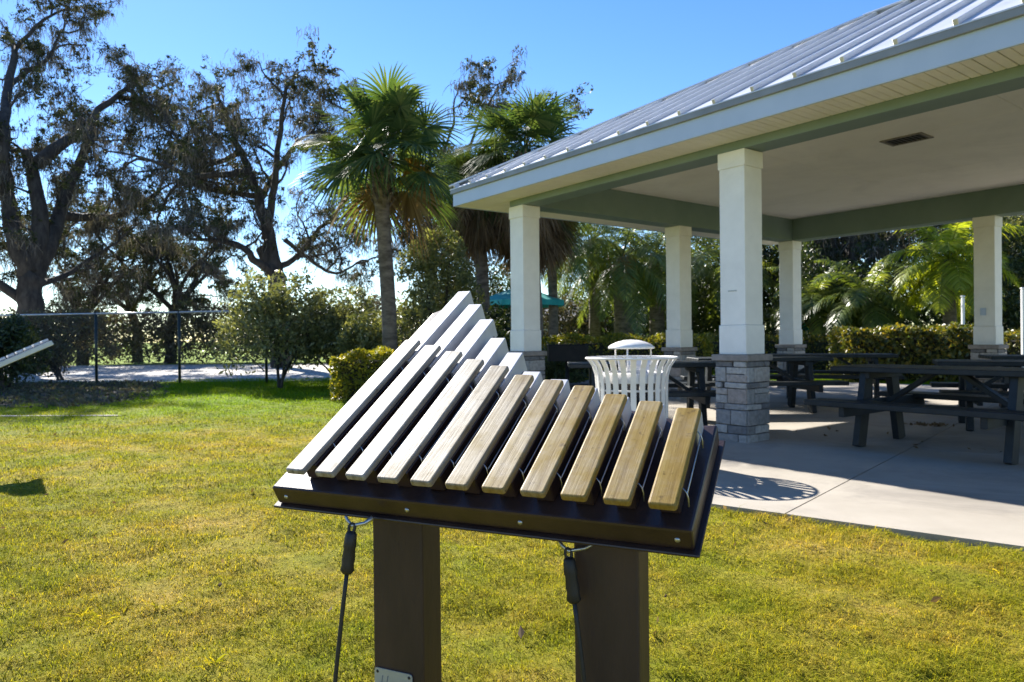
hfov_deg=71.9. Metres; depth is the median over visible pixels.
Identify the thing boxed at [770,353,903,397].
picnic table
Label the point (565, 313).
scrub
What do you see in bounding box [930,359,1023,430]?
picnic table
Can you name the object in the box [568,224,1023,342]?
scrub
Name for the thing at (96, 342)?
chain link fence
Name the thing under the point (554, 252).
sabal palm
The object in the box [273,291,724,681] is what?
outdoor xylophone
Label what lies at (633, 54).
sky
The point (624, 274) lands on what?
feather palm
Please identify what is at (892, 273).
evergreen tree
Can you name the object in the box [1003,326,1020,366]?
hedge
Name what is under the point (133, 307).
live oak
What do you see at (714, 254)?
feather palm
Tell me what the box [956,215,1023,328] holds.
evergreen tree
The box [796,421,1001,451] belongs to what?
leaf litter
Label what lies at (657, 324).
feather palm
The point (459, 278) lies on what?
vine covered tree
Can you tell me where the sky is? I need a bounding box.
[0,0,969,342]
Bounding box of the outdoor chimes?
[0,339,53,367]
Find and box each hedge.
[328,345,399,401]
[541,330,717,380]
[705,331,831,369]
[825,321,973,382]
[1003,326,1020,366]
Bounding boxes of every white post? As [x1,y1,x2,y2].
[960,296,964,324]
[1020,287,1023,366]
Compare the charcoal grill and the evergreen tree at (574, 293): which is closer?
the charcoal grill
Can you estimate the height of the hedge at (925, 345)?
1.366 m
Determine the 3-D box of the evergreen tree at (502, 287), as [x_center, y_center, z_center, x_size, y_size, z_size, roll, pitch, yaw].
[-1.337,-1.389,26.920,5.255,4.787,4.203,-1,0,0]
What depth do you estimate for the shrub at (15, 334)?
15.46 m
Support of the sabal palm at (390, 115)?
on the ground at (14, 434)
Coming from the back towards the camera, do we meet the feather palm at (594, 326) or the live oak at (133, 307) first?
the live oak at (133, 307)
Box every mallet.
[333,515,373,681]
[559,542,592,681]
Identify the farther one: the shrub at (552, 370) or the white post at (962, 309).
the white post at (962, 309)
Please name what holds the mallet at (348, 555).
hanging from the outdoor xylophone
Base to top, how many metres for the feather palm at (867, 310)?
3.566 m
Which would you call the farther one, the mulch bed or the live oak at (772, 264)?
the live oak at (772, 264)
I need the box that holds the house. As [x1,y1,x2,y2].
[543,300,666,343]
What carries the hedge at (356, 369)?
on the ground at (14, 434)
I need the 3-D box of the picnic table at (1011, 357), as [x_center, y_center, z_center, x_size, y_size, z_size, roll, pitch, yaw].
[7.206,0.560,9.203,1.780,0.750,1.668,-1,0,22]
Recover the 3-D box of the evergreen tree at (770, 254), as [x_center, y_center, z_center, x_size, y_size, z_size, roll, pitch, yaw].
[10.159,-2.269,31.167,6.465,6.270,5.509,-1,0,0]
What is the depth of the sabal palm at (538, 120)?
16.87 m
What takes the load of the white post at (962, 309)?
on the ground at (14, 434)
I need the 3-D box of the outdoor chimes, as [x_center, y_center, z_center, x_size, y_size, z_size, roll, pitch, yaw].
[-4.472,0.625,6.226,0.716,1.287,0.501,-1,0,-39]
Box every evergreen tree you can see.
[410,252,544,331]
[558,249,666,341]
[612,236,719,340]
[691,237,779,341]
[764,240,899,340]
[768,242,910,311]
[891,216,1018,329]
[932,214,1023,339]
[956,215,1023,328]
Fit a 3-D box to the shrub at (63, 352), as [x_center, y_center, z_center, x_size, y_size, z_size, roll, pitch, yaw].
[-12.527,0.034,19.622,3.076,2.254,2.608,-1,0,0]
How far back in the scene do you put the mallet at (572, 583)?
1.53 m
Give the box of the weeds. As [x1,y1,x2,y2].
[13,422,1011,670]
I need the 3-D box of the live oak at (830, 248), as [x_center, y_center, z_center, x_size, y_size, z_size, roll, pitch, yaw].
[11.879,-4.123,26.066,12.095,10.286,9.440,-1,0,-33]
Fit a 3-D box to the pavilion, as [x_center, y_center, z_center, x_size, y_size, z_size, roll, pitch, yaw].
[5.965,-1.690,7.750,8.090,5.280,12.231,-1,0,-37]
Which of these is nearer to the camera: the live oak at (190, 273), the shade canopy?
the shade canopy
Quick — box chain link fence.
[0,309,361,382]
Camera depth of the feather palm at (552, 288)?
23.85 m
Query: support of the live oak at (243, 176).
on the ground at (14, 434)
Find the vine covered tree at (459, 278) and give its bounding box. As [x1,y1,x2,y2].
[394,225,488,338]
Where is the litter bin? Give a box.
[585,340,678,417]
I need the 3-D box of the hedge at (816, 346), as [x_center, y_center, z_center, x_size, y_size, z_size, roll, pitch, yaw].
[7.554,0.282,20.744,4.232,1.257,1.162,-1,0,8]
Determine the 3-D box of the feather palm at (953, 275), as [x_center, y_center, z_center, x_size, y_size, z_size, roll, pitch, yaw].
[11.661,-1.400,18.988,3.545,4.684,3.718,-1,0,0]
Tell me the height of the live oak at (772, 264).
10.938 m
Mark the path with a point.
(57, 415)
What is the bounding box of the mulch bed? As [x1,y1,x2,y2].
[0,384,145,407]
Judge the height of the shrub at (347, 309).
2.418 m
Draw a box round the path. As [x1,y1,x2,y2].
[1,415,117,416]
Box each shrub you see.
[0,313,53,389]
[9,302,120,379]
[207,266,344,387]
[295,283,380,379]
[333,308,401,357]
[474,300,511,350]
[542,341,594,388]
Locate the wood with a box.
[0,310,938,353]
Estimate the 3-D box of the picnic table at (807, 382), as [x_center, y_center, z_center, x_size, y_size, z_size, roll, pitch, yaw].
[3.386,0.598,9.753,1.780,0.750,1.668,-1,0,2]
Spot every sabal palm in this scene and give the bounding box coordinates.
[278,62,465,359]
[422,139,512,315]
[447,85,585,254]
[490,140,589,336]
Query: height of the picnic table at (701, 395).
0.750 m
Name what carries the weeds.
on the ground at (14, 434)
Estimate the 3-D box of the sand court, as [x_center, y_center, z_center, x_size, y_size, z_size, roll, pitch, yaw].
[-20.745,1.149,25.498,39.220,0.001,12.982,-1,0,3]
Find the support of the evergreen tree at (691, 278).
on the ground at (14, 434)
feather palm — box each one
[496,222,621,341]
[545,223,648,342]
[557,222,693,342]
[580,227,719,341]
[652,238,778,333]
[766,260,864,340]
[801,252,939,340]
[869,221,1023,336]
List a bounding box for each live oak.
[0,0,225,372]
[0,171,215,361]
[0,198,197,364]
[28,48,408,367]
[67,177,266,362]
[284,25,593,309]
[705,221,966,335]
[802,228,957,287]
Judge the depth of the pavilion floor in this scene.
5.24 m
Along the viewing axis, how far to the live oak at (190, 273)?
33.70 m
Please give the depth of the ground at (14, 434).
3.04 m
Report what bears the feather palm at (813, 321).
on the ground at (14, 434)
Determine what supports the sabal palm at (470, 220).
on the ground at (14, 434)
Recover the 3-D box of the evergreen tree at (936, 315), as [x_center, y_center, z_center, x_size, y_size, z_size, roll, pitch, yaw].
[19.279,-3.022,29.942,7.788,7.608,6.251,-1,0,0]
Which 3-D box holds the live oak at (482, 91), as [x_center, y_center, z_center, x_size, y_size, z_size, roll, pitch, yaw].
[-2.418,-4.766,27.069,10.997,11.932,7.765,-1,0,5]
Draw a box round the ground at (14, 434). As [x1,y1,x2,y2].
[0,336,1023,681]
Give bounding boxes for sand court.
[7,364,333,382]
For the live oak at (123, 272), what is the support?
on the ground at (14, 434)
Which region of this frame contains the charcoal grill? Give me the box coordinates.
[547,344,587,382]
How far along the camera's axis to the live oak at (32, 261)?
27.54 m
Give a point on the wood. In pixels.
(259, 338)
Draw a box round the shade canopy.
[476,289,563,308]
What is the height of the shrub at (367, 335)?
1.758 m
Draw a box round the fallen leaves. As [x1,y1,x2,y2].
[1,428,989,638]
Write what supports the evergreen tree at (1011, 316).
on the ground at (14, 434)
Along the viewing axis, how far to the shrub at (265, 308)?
15.16 m
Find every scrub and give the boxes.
[0,290,634,364]
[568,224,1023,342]
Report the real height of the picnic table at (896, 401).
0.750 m
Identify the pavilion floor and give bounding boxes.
[570,380,1023,550]
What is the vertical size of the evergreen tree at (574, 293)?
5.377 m
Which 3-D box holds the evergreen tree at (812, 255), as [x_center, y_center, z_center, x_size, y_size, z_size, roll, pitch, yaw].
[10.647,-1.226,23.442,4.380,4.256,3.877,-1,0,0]
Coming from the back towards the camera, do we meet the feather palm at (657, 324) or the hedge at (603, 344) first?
the feather palm at (657, 324)
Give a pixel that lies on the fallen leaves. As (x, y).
(521, 631)
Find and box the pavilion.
[449,0,1023,442]
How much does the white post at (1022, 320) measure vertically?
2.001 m
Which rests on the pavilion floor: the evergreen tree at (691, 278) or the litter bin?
the litter bin
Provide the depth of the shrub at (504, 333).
17.28 m
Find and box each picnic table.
[567,361,717,425]
[680,356,848,412]
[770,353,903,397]
[804,364,1023,464]
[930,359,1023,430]
[973,355,1023,407]

